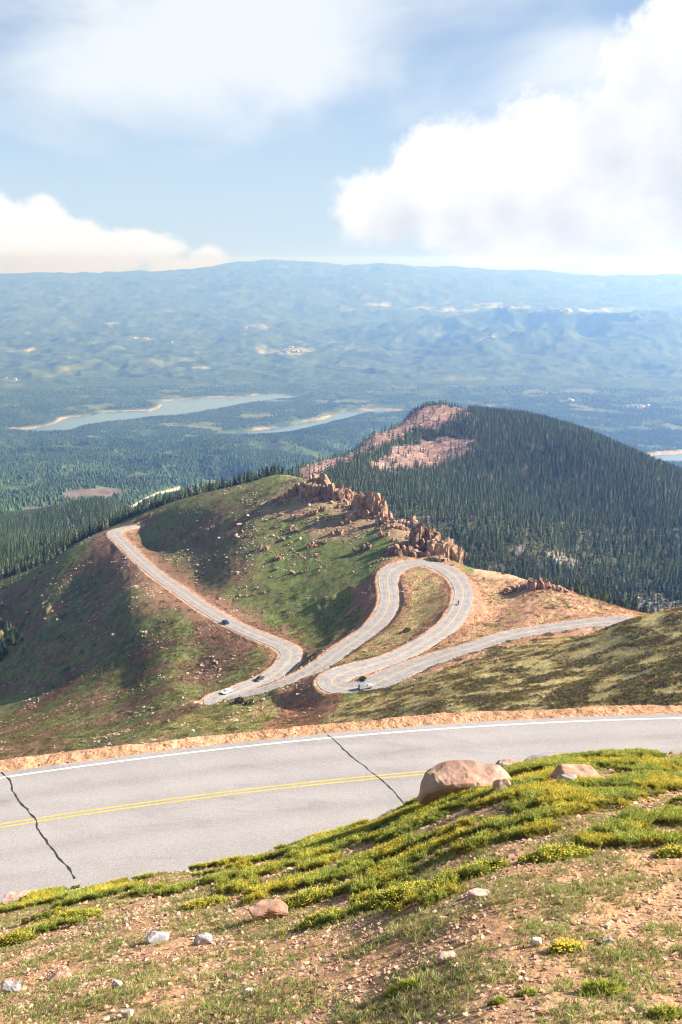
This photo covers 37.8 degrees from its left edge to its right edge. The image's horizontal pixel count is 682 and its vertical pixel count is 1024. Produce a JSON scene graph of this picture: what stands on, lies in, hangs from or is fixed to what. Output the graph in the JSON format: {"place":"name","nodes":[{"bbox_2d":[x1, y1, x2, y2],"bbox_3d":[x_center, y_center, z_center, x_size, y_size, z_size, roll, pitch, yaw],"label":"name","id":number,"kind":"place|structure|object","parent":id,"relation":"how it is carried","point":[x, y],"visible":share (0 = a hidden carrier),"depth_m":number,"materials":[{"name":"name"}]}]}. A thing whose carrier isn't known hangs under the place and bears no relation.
{"place":"outdoors","nodes":[
{"label":"outdoors","id":0,"kind":"place"},
{"bbox_2d":[21,394,292,431],"bbox_3d":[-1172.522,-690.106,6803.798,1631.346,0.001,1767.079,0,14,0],"label":"water","id":1,"kind":"structure","parent":0,"point":[173,407],"depth_m":6827.39,"materials":[{"name":"blue liquid"}]},
{"bbox_2d":[234,410,395,434],"bbox_3d":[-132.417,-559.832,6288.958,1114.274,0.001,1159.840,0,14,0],"label":"water","id":2,"kind":"structure","parent":0,"point":[345,414],"depth_m":6284.25,"materials":[{"name":"blue liquid"}]},
{"bbox_2d":[0,474,681,772],"bbox_3d":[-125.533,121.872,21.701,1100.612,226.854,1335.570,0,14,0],"label":"hillside","id":3,"kind":"structure","parent":0,"point":[133,623],"depth_m":437.35,"materials":[{"name":"plant"}]},
{"bbox_2d":[1,642,7,655],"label":"conifer tree","id":4,"kind":"object","parent":3,"relation":"on","point":[4,651],"visible":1,"depth_m":532.83,"materials":[{"name":"green plant"}]},
{"bbox_2d":[5,620,9,633],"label":"conifer tree","id":5,"kind":"object","parent":3,"relation":"on","point":[7,629],"visible":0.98,"depth_m":552.74,"materials":[{"name":"green plant"}]},
{"bbox_2d":[8,632,16,645],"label":"conifer tree","id":6,"kind":"object","parent":3,"relation":"on","point":[12,642],"visible":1,"depth_m":530.84,"materials":[{"name":"green plant"}]},
{"bbox_2d":[234,696,244,703],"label":"shrub","id":7,"kind":"object","parent":3,"relation":"on","point":[239,700],"visible":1,"depth_m":315.58,"materials":[{"name":"green plant"}]},
{"bbox_2d":[244,698,254,705],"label":"shrub","id":8,"kind":"object","parent":3,"relation":"on","point":[249,702],"visible":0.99,"depth_m":312.12,"materials":[{"name":"green plant"}]},
{"bbox_2d":[255,544,269,552],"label":"rock outcrop","id":9,"kind":"object","parent":3,"relation":"on","point":[266,547],"visible":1,"depth_m":514.84,"materials":[{"name":"red stone"}]},
{"bbox_2d":[266,493,285,505],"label":"rock outcrop","id":10,"kind":"object","parent":3,"relation":"on","point":[281,498],"visible":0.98,"depth_m":567.60,"materials":[{"name":"red stone"}]},
{"bbox_2d":[271,554,283,561],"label":"rock outcrop","id":11,"kind":"object","parent":3,"relation":"on","point":[277,557],"visible":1,"depth_m":502.10,"materials":[{"name":"red stone"}]},
{"bbox_2d":[287,482,304,498],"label":"rock outcrop","id":12,"kind":"object","parent":3,"relation":"on","point":[293,491],"visible":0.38,"depth_m":565.23,"materials":[{"name":"red stone"}]},
{"bbox_2d":[290,513,301,519],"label":"rock outcrop","id":13,"kind":"object","parent":3,"relation":"on","point":[297,515],"visible":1,"depth_m":540.30,"materials":[{"name":"red stone"}]},
{"bbox_2d":[300,496,312,504],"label":"rock outcrop","id":14,"kind":"object","parent":3,"relation":"on","point":[303,501],"visible":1,"depth_m":553.96,"materials":[{"name":"red stone"}]},
{"bbox_2d":[305,541,316,548],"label":"rock outcrop","id":15,"kind":"object","parent":3,"relation":"on","point":[312,543],"visible":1,"depth_m":505.76,"materials":[{"name":"red stone"}]},
{"bbox_2d":[306,509,318,515],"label":"rock outcrop","id":16,"kind":"object","parent":3,"relation":"on","point":[315,512],"visible":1,"depth_m":537.90,"materials":[{"name":"red stone"}]},
{"bbox_2d":[298,473,330,500],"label":"rock outcrop","id":17,"kind":"object","parent":3,"relation":"on","point":[314,486],"visible":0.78,"depth_m":556.91,"materials":[{"name":"red stone"}]},
{"bbox_2d":[310,492,327,502],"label":"rock outcrop","id":18,"kind":"object","parent":3,"relation":"on","point":[315,498],"visible":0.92,"depth_m":551.63,"materials":[{"name":"red stone"}]},
{"bbox_2d":[315,539,326,546],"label":"rock outcrop","id":19,"kind":"object","parent":3,"relation":"on","point":[321,542],"visible":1,"depth_m":506.50,"materials":[{"name":"red stone"}]},
{"bbox_2d":[0,478,643,752],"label":"hillside stones","id":20,"kind":"object","parent":3,"relation":"on","point":[195,701],"visible":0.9,"depth_m":473.63,"materials":[{"name":"stone"}]},
{"bbox_2d":[322,480,350,500],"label":"rock outcrop","id":21,"kind":"object","parent":3,"relation":"on","point":[338,493],"visible":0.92,"depth_m":550.59,"materials":[{"name":"red stone"}]},
{"bbox_2d":[330,527,343,535],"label":"rock outcrop","id":22,"kind":"object","parent":3,"relation":"on","point":[337,531],"visible":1,"depth_m":512.83,"materials":[{"name":"red stone"}]},
{"bbox_2d":[332,498,350,501],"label":"rock outcrop","id":23,"kind":"object","parent":3,"relation":"on","point":[343,499],"visible":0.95,"depth_m":549.59,"materials":[{"name":"red stone"}]},
{"bbox_2d":[337,500,352,507],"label":"rock outcrop","id":24,"kind":"object","parent":3,"relation":"on","point":[343,504],"visible":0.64,"depth_m":542.96,"materials":[{"name":"red stone"}]},
{"bbox_2d":[339,519,351,525],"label":"rock outcrop","id":25,"kind":"object","parent":3,"relation":"on","point":[342,522],"visible":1,"depth_m":522.18,"materials":[{"name":"red stone"}]},
{"bbox_2d":[346,486,357,499],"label":"rock outcrop","id":26,"kind":"object","parent":3,"relation":"on","point":[353,493],"visible":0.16,"depth_m":561.37,"materials":[{"name":"red stone"}]},
{"bbox_2d":[345,506,366,521],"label":"rock outcrop","id":27,"kind":"object","parent":3,"relation":"on","point":[351,516],"visible":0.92,"depth_m":524.24,"materials":[{"name":"red stone"}]},
{"bbox_2d":[352,542,371,553],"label":"rock outcrop","id":28,"kind":"object","parent":3,"relation":"on","point":[368,547],"visible":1,"depth_m":484.18,"materials":[{"name":"red stone"}]},
{"bbox_2d":[358,676,366,680],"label":"shrub","id":29,"kind":"object","parent":3,"relation":"on","point":[362,678],"visible":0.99,"depth_m":308.12,"materials":[{"name":"green plant"}]},
{"bbox_2d":[347,491,387,518],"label":"rock outcrop","id":30,"kind":"object","parent":3,"relation":"on","point":[376,503],"visible":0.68,"depth_m":525.36,"materials":[{"name":"red stone"}]},
{"bbox_2d":[367,514,387,518],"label":"rock outcrop","id":31,"kind":"object","parent":3,"relation":"on","point":[373,517],"visible":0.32,"depth_m":523.33,"materials":[{"name":"red stone"}]},
{"bbox_2d":[377,530,390,537],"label":"rock outcrop","id":32,"kind":"object","parent":3,"relation":"on","point":[380,534],"visible":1,"depth_m":491.75,"materials":[{"name":"red stone"}]},
{"bbox_2d":[375,511,394,525],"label":"rock outcrop","id":33,"kind":"object","parent":3,"relation":"on","point":[382,517],"visible":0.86,"depth_m":511.22,"materials":[{"name":"red stone"}]},
{"bbox_2d":[377,523,396,531],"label":"rock outcrop","id":34,"kind":"object","parent":3,"relation":"on","point":[393,525],"visible":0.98,"depth_m":502.12,"materials":[{"name":"red stone"}]},
{"bbox_2d":[381,520,404,526],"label":"rock outcrop","id":35,"kind":"object","parent":3,"relation":"on","point":[389,521],"visible":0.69,"depth_m":510.49,"materials":[{"name":"red stone"}]},
{"bbox_2d":[391,524,410,530],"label":"rock outcrop","id":36,"kind":"object","parent":3,"relation":"on","point":[400,527],"visible":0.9,"depth_m":500.25,"materials":[{"name":"red stone"}]},
{"bbox_2d":[385,541,430,557],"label":"rock outcrop","id":37,"kind":"object","parent":3,"relation":"on","point":[413,549],"visible":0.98,"depth_m":466.98,"materials":[{"name":"red stone"}]},
{"bbox_2d":[398,515,419,528],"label":"rock outcrop","id":38,"kind":"object","parent":3,"relation":"on","point":[414,522],"visible":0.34,"depth_m":853.37,"materials":[{"name":"red stone"}]},
{"bbox_2d":[408,522,440,545],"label":"rock outcrop","id":39,"kind":"object","parent":3,"relation":"on","point":[421,534],"visible":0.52,"depth_m":472.63,"materials":[{"name":"red stone"}]},
{"bbox_2d":[427,555,450,561],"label":"rock outcrop","id":40,"kind":"object","parent":3,"relation":"on","point":[439,558],"visible":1,"depth_m":459.93,"materials":[{"name":"red stone"}]},
{"bbox_2d":[426,535,463,563],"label":"rock outcrop","id":41,"kind":"object","parent":3,"relation":"on","point":[448,548],"visible":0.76,"depth_m":466.76,"materials":[{"name":"red stone"}]},
{"bbox_2d":[503,583,525,594],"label":"rock outcrop","id":42,"kind":"object","parent":3,"relation":"on","point":[511,589],"visible":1,"depth_m":415.32,"materials":[{"name":"red stone"}]},
{"bbox_2d":[526,577,549,590],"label":"rock outcrop","id":43,"kind":"object","parent":3,"relation":"on","point":[534,584],"visible":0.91,"depth_m":410.74,"materials":[{"name":"red stone"}]},
{"bbox_2d":[543,584,568,591],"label":"rock outcrop","id":44,"kind":"object","parent":3,"relation":"on","point":[558,588],"visible":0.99,"depth_m":409.83,"materials":[{"name":"red stone"}]},
{"bbox_2d":[0,305,681,511],"bbox_3d":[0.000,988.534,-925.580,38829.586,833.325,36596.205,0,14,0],"label":"valley","id":45,"kind":"structure","parent":0,"point":[582,349],"depth_m":9755.98,"materials":[{"name":"plant"}]},
{"bbox_2d":[5,306,649,407],"bbox_3d":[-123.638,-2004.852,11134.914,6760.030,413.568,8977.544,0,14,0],"label":"distant town","id":46,"kind":"object","parent":45,"relation":"on","point":[549,308],"visible":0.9,"depth_m":10571.57},
{"bbox_2d":[0,383,681,514],"bbox_3d":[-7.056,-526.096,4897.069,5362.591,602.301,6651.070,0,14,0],"label":"valley woods","id":47,"kind":"object","parent":45,"relation":"on","point":[21,499],"visible":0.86,"depth_m":5330.17,"materials":[{"name":"plant"}]},
{"bbox_2d":[0,714,681,902],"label":"road","id":48,"kind":"structure","parent":0,"point":[84,823],"depth_m":37.75,"materials":[{"name":"asphalt"}]},
{"bbox_2d":[0,704,681,770],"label":"verge gravel","id":49,"kind":"structure","parent":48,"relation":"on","point":[165,744],"depth_m":42.37,"materials":[{"name":"gravel"}]},
{"bbox_2d":[0,753,681,1023],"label":"slope","id":50,"kind":"structure","parent":0,"point":[389,949],"depth_m":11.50,"materials":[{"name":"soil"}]},
{"bbox_2d":[1,980,20,993],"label":"stone","id":51,"kind":"object","parent":50,"relation":"on","point":[7,986],"visible":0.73,"depth_m":14.25,"materials":[{"name":"stone"}]},
{"bbox_2d":[1,890,32,903],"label":"stone","id":52,"kind":"object","parent":50,"relation":"on","point":[11,896],"visible":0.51,"depth_m":27.14,"materials":[{"name":"stone"}]},
{"bbox_2d":[0,927,40,946],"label":"flower cushion","id":53,"kind":"object","parent":50,"relation":"on","point":[12,938],"visible":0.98,"depth_m":19.16,"materials":[{"name":"yellow plant"}]},
{"bbox_2d":[21,915,34,924],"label":"stone","id":54,"kind":"object","parent":50,"relation":"on","point":[24,918],"visible":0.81,"depth_m":21.85,"materials":[{"name":"stone"}]},
{"bbox_2d":[47,969,71,980],"bbox_3d":[-4.216,6.907,14.732,0.331,0.136,0.378,7,16,25],"label":"stone","id":55,"kind":"object","parent":50,"relation":"on","point":[55,974],"visible":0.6,"depth_m":14.76,"materials":[{"name":"stone"}]},
{"bbox_2d":[38,906,103,923],"bbox_3d":[-5.664,8.514,20.904,1.473,0.615,0.812,0,14,0],"label":"flower cushion","id":56,"kind":"object","parent":50,"relation":"on","point":[90,912],"visible":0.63,"depth_m":20.80,"materials":[{"name":"yellow plant"}]},
{"bbox_2d":[112,979,122,988],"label":"stone","id":57,"kind":"object","parent":50,"relation":"on","point":[115,983],"visible":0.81,"depth_m":12.79,"materials":[{"name":"stone"}]},
{"bbox_2d":[121,1009,132,1017],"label":"stone","id":58,"kind":"object","parent":50,"relation":"on","point":[125,1012],"visible":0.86,"depth_m":11.42,"materials":[{"name":"stone"}]},
{"bbox_2d":[136,931,168,944],"bbox_3d":[-2.993,6.902,16.037,0.501,0.172,0.421,-12,18,-39],"label":"stone","id":59,"kind":"object","parent":50,"relation":"on","point":[154,936],"visible":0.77,"depth_m":16.03,"materials":[{"name":"stone"}]},
{"bbox_2d":[194,932,211,945],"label":"stone","id":60,"kind":"object","parent":50,"relation":"on","point":[205,938],"visible":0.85,"depth_m":15.19,"materials":[{"name":"stone"}]},
{"bbox_2d":[176,893,236,909],"bbox_3d":[-2.554,7.438,18.883,1.198,0.454,0.622,0,14,0],"label":"flower cushion","id":61,"kind":"object","parent":50,"relation":"on","point":[209,901],"visible":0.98,"depth_m":18.76,"materials":[{"name":"yellow plant"}]},
{"bbox_2d":[244,987,254,994],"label":"stone","id":62,"kind":"object","parent":50,"relation":"on","point":[246,990],"visible":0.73,"depth_m":11.38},
{"bbox_2d":[248,899,287,921],"bbox_3d":[-1.196,6.524,16.257,0.654,0.336,0.440,-3,15,-12],"label":"stone","id":63,"kind":"object","parent":50,"relation":"on","point":[263,909],"visible":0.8,"depth_m":16.11,"materials":[{"name":"stone"}]},
{"bbox_2d":[276,884,346,908],"bbox_3d":[-0.512,6.544,16.916,1.442,0.598,0.776,0,14,0],"label":"flower cushion","id":64,"kind":"object","parent":50,"relation":"on","point":[305,897],"visible":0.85,"depth_m":16.74,"materials":[{"name":"yellow plant"}]},
{"bbox_2d":[289,902,352,931],"bbox_3d":[-0.273,6.049,14.734,1.013,0.502,0.560,0,14,0],"label":"flower cushion","id":65,"kind":"object","parent":50,"relation":"on","point":[306,922],"visible":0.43,"depth_m":14.70,"materials":[{"name":"yellow plant"}]},
{"bbox_2d":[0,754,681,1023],"bbox_3d":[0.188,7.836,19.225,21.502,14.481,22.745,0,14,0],"label":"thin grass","id":66,"kind":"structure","parent":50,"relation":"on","point":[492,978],"depth_m":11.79,"materials":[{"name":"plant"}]},
{"bbox_2d":[0,746,681,938],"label":"flower mat","id":67,"kind":"object","parent":50,"relation":"on","point":[628,826],"visible":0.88,"depth_m":19.58,"materials":[{"name":"green plant"}]},
{"bbox_2d":[353,877,428,914],"bbox_3d":[0.848,5.586,14.504,1.342,0.669,0.719,0,14,0],"label":"flower cushion","id":68,"kind":"object","parent":50,"relation":"on","point":[392,894],"visible":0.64,"depth_m":14.39,"materials":[{"name":"yellow plant"}]},
{"bbox_2d":[382,975,424,998],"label":"grass cushion","id":69,"kind":"object","parent":50,"relation":"on","point":[402,985],"depth_m":9.57,"materials":[{"name":"green plant"}]},
{"bbox_2d":[436,951,456,963],"bbox_3d":[1.059,4.473,9.980,0.224,0.117,0.143,0,14,0],"label":"stone","id":70,"kind":"object","parent":50,"relation":"on","point":[442,956],"visible":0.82,"depth_m":9.93,"materials":[{"name":"stone"}]},
{"bbox_2d":[417,760,510,803],"bbox_3d":[3.009,6.553,23.978,2.359,0.834,1.354,0,14,0],"label":"boulder","id":71,"kind":"object","parent":50,"relation":"on","point":[444,779],"visible":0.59,"depth_m":23.70,"materials":[{"name":"stone"}]},
{"bbox_2d":[467,888,489,899],"bbox_3d":[1.701,4.691,12.225,0.316,0.099,0.198,0,14,0],"label":"stone","id":72,"kind":"object","parent":50,"relation":"on","point":[474,892],"visible":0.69,"depth_m":12.18,"materials":[{"name":"stone"}]},
{"bbox_2d":[450,857,512,883],"bbox_3d":[1.854,5.094,13.987,1.145,0.594,0.574,0,14,0],"label":"flower cushion","id":73,"kind":"object","parent":50,"relation":"on","point":[490,868],"visible":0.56,"depth_m":13.84,"materials":[{"name":"green plant"}]},
{"bbox_2d":[487,993,508,1005],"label":"grass cushion","id":74,"kind":"object","parent":50,"relation":"on","point":[500,999],"depth_m":8.04,"materials":[{"name":"green plant"}]},
{"bbox_2d":[492,778,511,790],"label":"stone","id":75,"kind":"object","parent":50,"relation":"on","point":[501,783],"visible":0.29,"depth_m":21.21,"materials":[{"name":"stone"}]},
{"bbox_2d":[496,759,526,767],"bbox_3d":[4.525,6.638,25.971,0.998,0.288,0.579,0,14,0],"label":"boulder","id":76,"kind":"object","parent":50,"relation":"on","point":[504,762],"visible":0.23,"depth_m":25.98,"materials":[{"name":"stone"}]},
{"bbox_2d":[514,985,538,996],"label":"grass cushion","id":77,"kind":"object","parent":50,"relation":"on","point":[528,990],"depth_m":8.14,"materials":[{"name":"green plant"}]},
{"bbox_2d":[532,937,541,945],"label":"stone","id":78,"kind":"object","parent":50,"relation":"on","point":[536,940],"visible":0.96,"depth_m":9.63,"materials":[{"name":"stone"}]},
{"bbox_2d":[526,755,550,760],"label":"stone","id":79,"kind":"object","parent":50,"relation":"on","point":[534,757],"visible":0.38,"depth_m":26.04,"materials":[{"name":"stone"}]},
{"bbox_2d":[514,841,599,863],"bbox_3d":[3.024,4.806,13.983,1.218,0.442,0.660,0,14,0],"label":"flower cushion","id":80,"kind":"object","parent":50,"relation":"on","point":[546,854],"visible":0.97,"depth_m":13.86,"materials":[{"name":"yellow plant"}]},
{"bbox_2d":[542,937,585,953],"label":"flower cushion","id":81,"kind":"object","parent":50,"relation":"on","point":[569,946],"visible":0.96,"depth_m":9.34,"materials":[{"name":"yellow plant"}]},
{"bbox_2d":[556,774,575,781],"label":"stone","id":82,"kind":"object","parent":50,"relation":"on","point":[568,776],"visible":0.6,"depth_m":20.42,"materials":[{"name":"stone"}]},
{"bbox_2d":[551,764,599,779],"bbox_3d":[5.012,5.639,21.213,1.024,0.369,0.666,0,14,0],"label":"stone","id":83,"kind":"object","parent":50,"relation":"on","point":[578,769],"visible":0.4,"depth_m":21.22,"materials":[{"name":"stone"}]},
{"bbox_2d":[578,975,628,995],"bbox_3d":[2.118,3.843,8.052,0.409,0.197,0.265,0,14,0],"label":"grass cushion","id":84,"kind":"object","parent":50,"relation":"on","point":[604,985],"depth_m":8.02,"materials":[{"name":"green plant"}]},
{"bbox_2d":[602,936,613,943],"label":"stone","id":85,"kind":"object","parent":50,"relation":"on","point":[608,938],"visible":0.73,"depth_m":9.50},
{"bbox_2d":[645,1002,681,1021],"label":"grass cushion","id":86,"kind":"object","parent":50,"relation":"on","point":[667,1012],"depth_m":7.39,"materials":[{"name":"green plant"}]},
{"bbox_2d":[650,843,681,858],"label":"flower cushion","id":87,"kind":"object","parent":50,"relation":"on","point":[672,852],"visible":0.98,"depth_m":13.41,"materials":[{"name":"yellow plant"}]},
{"bbox_2d":[0,259,681,315],"bbox_3d":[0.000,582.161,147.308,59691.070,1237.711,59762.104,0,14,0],"label":"mountains","id":88,"kind":"structure","parent":0,"point":[292,287],"depth_m":19108.88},
{"bbox_2d":[0,405,681,612],"bbox_3d":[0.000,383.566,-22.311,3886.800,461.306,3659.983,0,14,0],"label":"hill","id":89,"kind":"structure","parent":0,"point":[446,444],"depth_m":1009.88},
{"bbox_2d":[137,501,140,512],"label":"conifer tree","id":90,"kind":"object","parent":89,"relation":"on","point":[138,508],"visible":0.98,"depth_m":691.95,"materials":[{"name":"green plant"}]},
{"bbox_2d":[163,491,168,502],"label":"conifer tree","id":91,"kind":"object","parent":89,"relation":"on","point":[165,498],"visible":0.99,"depth_m":686.08,"materials":[{"name":"green plant"}]},
{"bbox_2d":[0,400,681,641],"bbox_3d":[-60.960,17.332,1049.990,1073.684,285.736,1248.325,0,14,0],"label":"conifer forest","id":92,"kind":"object","parent":89,"relation":"on","point":[24,536],"visible":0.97,"depth_m":998.23,"materials":[{"name":"plant"}]},
{"bbox_2d":[462,550,468,560],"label":"rock outcrop","id":93,"kind":"object","parent":89,"relation":"on","point":[465,555],"visible":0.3,"depth_m":778.47,"materials":[{"name":"red stone"}]},
{"bbox_2d":[295,405,674,610],"bbox_3d":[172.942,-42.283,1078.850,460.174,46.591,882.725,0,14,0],"label":"talus stones","id":94,"kind":"object","parent":89,"relation":"on","point":[420,455],"visible":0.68,"depth_m":1241.65,"materials":[{"name":"stone"}]},
{"bbox_2d":[508,533,513,542],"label":"conifer tree","id":95,"kind":"object","parent":89,"relation":"on","point":[510,539],"visible":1,"depth_m":796.76,"materials":[{"name":"green plant"}]},
{"bbox_2d":[574,577,579,592],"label":"conifer tree","id":96,"kind":"object","parent":89,"relation":"on","point":[576,585],"visible":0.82,"depth_m":426.41,"materials":[{"name":"green plant"}]},
{"bbox_2d":[603,586,608,602],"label":"conifer tree","id":97,"kind":"object","parent":89,"relation":"on","point":[605,599],"visible":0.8,"depth_m":417.88,"materials":[{"name":"green plant"}]},
{"bbox_2d":[612,594,617,605],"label":"conifer tree","id":98,"kind":"object","parent":89,"relation":"on","point":[614,601],"visible":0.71,"depth_m":418.80,"materials":[{"name":"green plant"}]},
{"bbox_2d":[618,594,623,607],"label":"conifer tree","id":99,"kind":"object","parent":89,"relation":"on","point":[621,603],"visible":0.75,"depth_m":418.10,"materials":[{"name":"green plant"}]},
{"bbox_2d":[630,595,634,610],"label":"conifer tree","id":100,"kind":"object","parent":89,"relation":"on","point":[632,603],"visible":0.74,"depth_m":412.73,"materials":[{"name":"green plant"}]},
{"bbox_2d":[633,598,637,610],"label":"conifer tree","id":101,"kind":"object","parent":89,"relation":"on","point":[635,608],"visible":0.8,"depth_m":410.82,"materials":[{"name":"green plant"}]},
{"bbox_2d":[642,602,647,613],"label":"conifer tree","id":102,"kind":"object","parent":89,"relation":"on","point":[644,611],"visible":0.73,"depth_m":413.58,"materials":[{"name":"green plant"}]},
{"bbox_2d":[0,0,681,275],"label":"sky","id":103,"kind":"structure","parent":0,"point":[146,135],"materials":[{"name":"blue"}]},
{"bbox_2d":[108,525,634,704],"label":"road","id":104,"kind":"structure","parent":0,"point":[335,680],"depth_m":364.54,"materials":[{"name":"asphalt"}]},
{"bbox_2d":[221,688,232,694],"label":"car","id":105,"kind":"object","parent":104,"relation":"on","point":[226,690],"visible":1,"depth_m":349.65,"materials":[{"name":"white paint"}]},
{"bbox_2d":[255,675,264,680],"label":"car","id":106,"kind":"object","parent":104,"relation":"on","point":[259,677],"visible":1,"depth_m":363.33,"materials":[{"name":"black paint"}]},
{"bbox_2d":[358,682,372,689],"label":"car","id":107,"kind":"object","parent":104,"relation":"on","point":[363,685],"visible":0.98,"depth_m":301.66,"materials":[{"name":"silver metal"}]},
{"bbox_2d":[652,453,681,460],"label":"water","id":108,"kind":"structure","parent":0,"point":[676,457],"depth_m":5201.93,"materials":[{"name":"blue liquid"}]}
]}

